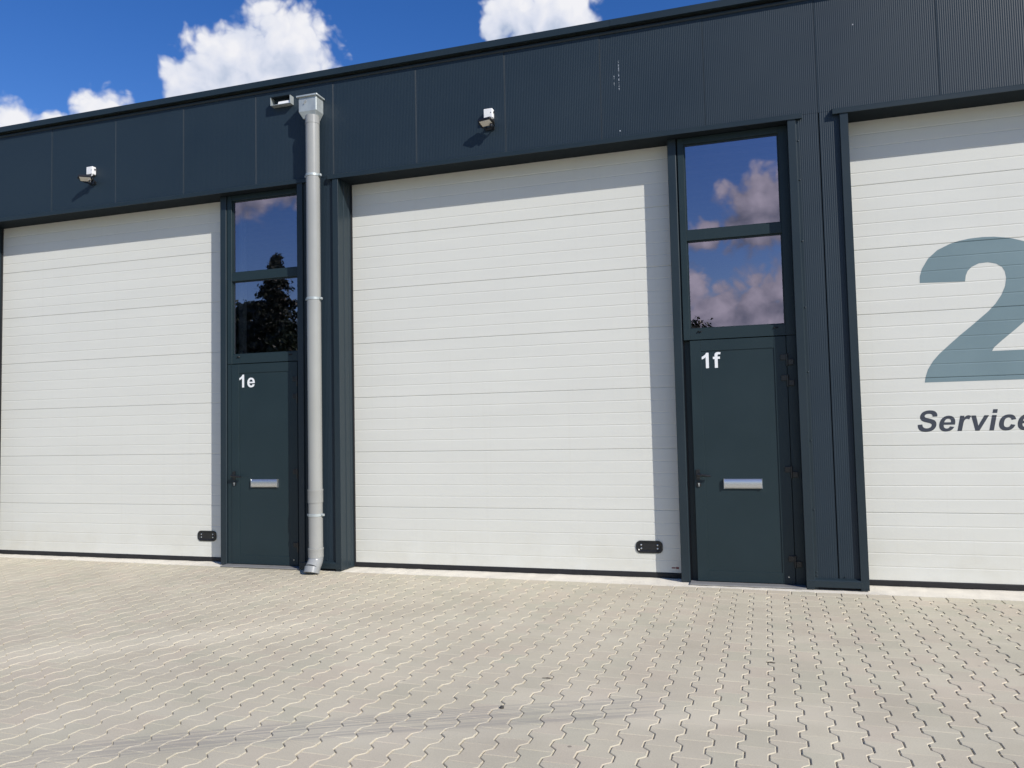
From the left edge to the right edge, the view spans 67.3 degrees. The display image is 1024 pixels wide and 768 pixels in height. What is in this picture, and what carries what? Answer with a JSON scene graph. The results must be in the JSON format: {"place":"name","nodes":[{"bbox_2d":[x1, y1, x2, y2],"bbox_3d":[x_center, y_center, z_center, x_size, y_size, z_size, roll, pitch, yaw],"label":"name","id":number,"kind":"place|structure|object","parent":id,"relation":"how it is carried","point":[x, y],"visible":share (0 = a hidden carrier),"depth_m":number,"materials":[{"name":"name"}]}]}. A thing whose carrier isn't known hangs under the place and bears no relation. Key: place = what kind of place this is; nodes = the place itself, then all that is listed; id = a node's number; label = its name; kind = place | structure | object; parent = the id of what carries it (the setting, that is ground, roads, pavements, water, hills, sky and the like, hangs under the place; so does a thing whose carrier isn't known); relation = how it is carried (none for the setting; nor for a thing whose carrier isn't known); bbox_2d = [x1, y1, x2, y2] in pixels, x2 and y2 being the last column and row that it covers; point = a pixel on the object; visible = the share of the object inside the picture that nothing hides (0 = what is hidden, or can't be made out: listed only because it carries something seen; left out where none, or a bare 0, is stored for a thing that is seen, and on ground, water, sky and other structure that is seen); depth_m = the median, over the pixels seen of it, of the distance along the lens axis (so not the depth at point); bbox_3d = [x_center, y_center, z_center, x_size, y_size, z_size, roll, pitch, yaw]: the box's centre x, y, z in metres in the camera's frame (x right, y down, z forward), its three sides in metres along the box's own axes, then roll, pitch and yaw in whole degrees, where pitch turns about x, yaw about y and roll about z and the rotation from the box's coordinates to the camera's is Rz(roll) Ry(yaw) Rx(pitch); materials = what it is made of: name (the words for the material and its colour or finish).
{"place":"outdoors","nodes":[
{"label":"outdoors","id":0,"kind":"place"},
{"bbox_2d":[0,0,716,126],"label":"sky","id":1,"kind":"structure","parent":0,"point":[58,58],"materials":[{"name":"blue"}]},
{"bbox_2d":[2,574,1018,767],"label":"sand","id":2,"kind":"structure","parent":0,"point":[669,693],"depth_m":4.25,"materials":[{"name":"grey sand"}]},
{"bbox_2d":[0,557,1023,767],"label":"paving","id":3,"kind":"structure","parent":0,"point":[368,643],"depth_m":4.67,"materials":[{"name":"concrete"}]},
{"bbox_2d":[0,554,1023,600],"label":"concrete strip","id":4,"kind":"object","parent":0,"point":[1000,595],"visible":0.54,"depth_m":7.43,"materials":[{"name":"grey concrete"}]},
{"label":"ground","id":5,"kind":"structure","parent":0,"visible":0},
{"bbox_2d":[0,0,1023,590],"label":"industrial building","id":6,"kind":"structure","parent":5,"relation":"on","point":[724,292],"depth_m":7.84,"materials":[{"name":"paint"}]},
{"bbox_2d":[77,166,95,184],"bbox_3d":[-5.129,-2.525,9.274,0.173,0.217,0.186,-2,-3,17],"label":"floodlight","id":7,"kind":"object","parent":6,"relation":"attached to","point":[90,173],"visible":1,"depth_m":9.29,"materials":[{"name":"white plastic"}]},
{"bbox_2d":[0,202,246,561],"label":"garage door","id":8,"kind":"structure","parent":6,"relation":"in","point":[110,388],"depth_m":9.44,"materials":[{"name":"white paint"}]},
{"bbox_2d":[220,361,299,569],"bbox_3d":[-2.752,0.888,8.571,1.006,2.263,0.230,-2,-3,17],"label":"entrance door","id":9,"kind":"structure","parent":6,"relation":"in","point":[263,447],"depth_m":8.58,"materials":[{"name":"paint"}]},
{"bbox_2d":[227,188,297,364],"bbox_3d":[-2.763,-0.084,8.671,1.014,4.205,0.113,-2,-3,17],"label":"window","id":10,"kind":"structure","parent":6,"relation":"in","point":[234,277],"depth_m":8.78,"materials":[{"name":"paint"}]},
{"bbox_2d":[270,94,293,107],"bbox_3d":[-2.560,-3.151,8.592,0.252,0.096,0.100,-2,-3,17],"label":"overflow spout","id":11,"kind":"object","parent":6,"relation":"attached to","point":[290,102],"visible":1,"depth_m":8.57,"materials":[{"name":"metal"}]},
{"bbox_2d":[296,93,324,573],"bbox_3d":[-2.155,-0.565,8.218,0.270,5.150,0.284,-2,-3,17],"label":"downpipe","id":12,"kind":"object","parent":6,"relation":"attached to","point":[311,109],"visible":1,"depth_m":8.18,"materials":[{"name":"grey metal"}]},
{"bbox_2d":[478,108,494,130],"bbox_3d":[-0.254,-2.694,7.791,0.174,0.217,0.168,-2,-3,17],"label":"floodlight","id":13,"kind":"object","parent":6,"relation":"attached to","point":[487,120],"visible":1,"depth_m":7.80,"materials":[{"name":"white plastic"}]},
{"bbox_2d":[350,146,680,577],"bbox_3d":[-0.080,-0.190,7.984,3.550,4.235,0.067,-2,-3,17],"label":"garage door","id":14,"kind":"structure","parent":6,"relation":"in","point":[513,370],"depth_m":7.93,"materials":[{"name":"white paint"}]},
{"bbox_2d":[676,125,794,579],"bbox_3d":[2.110,-0.272,7.180,1.014,4.205,0.113,-2,-3,17],"label":"window frame","id":15,"kind":"structure","parent":6,"relation":"in","point":[782,228],"depth_m":7.20,"materials":[{"name":"paint"}]},
{"bbox_2d":[684,335,806,588],"bbox_3d":[2.121,0.701,7.080,1.006,2.263,0.230,-2,-3,17],"label":"entrance door","id":16,"kind":"structure","parent":6,"relation":"in","point":[745,484],"depth_m":7.08,"materials":[{"name":"paint"}]},
{"bbox_2d":[848,101,1023,590],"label":"garage door","id":17,"kind":"structure","parent":6,"relation":"in","point":[938,197],"depth_m":6.79,"materials":[{"name":"white paint"}]}
]}

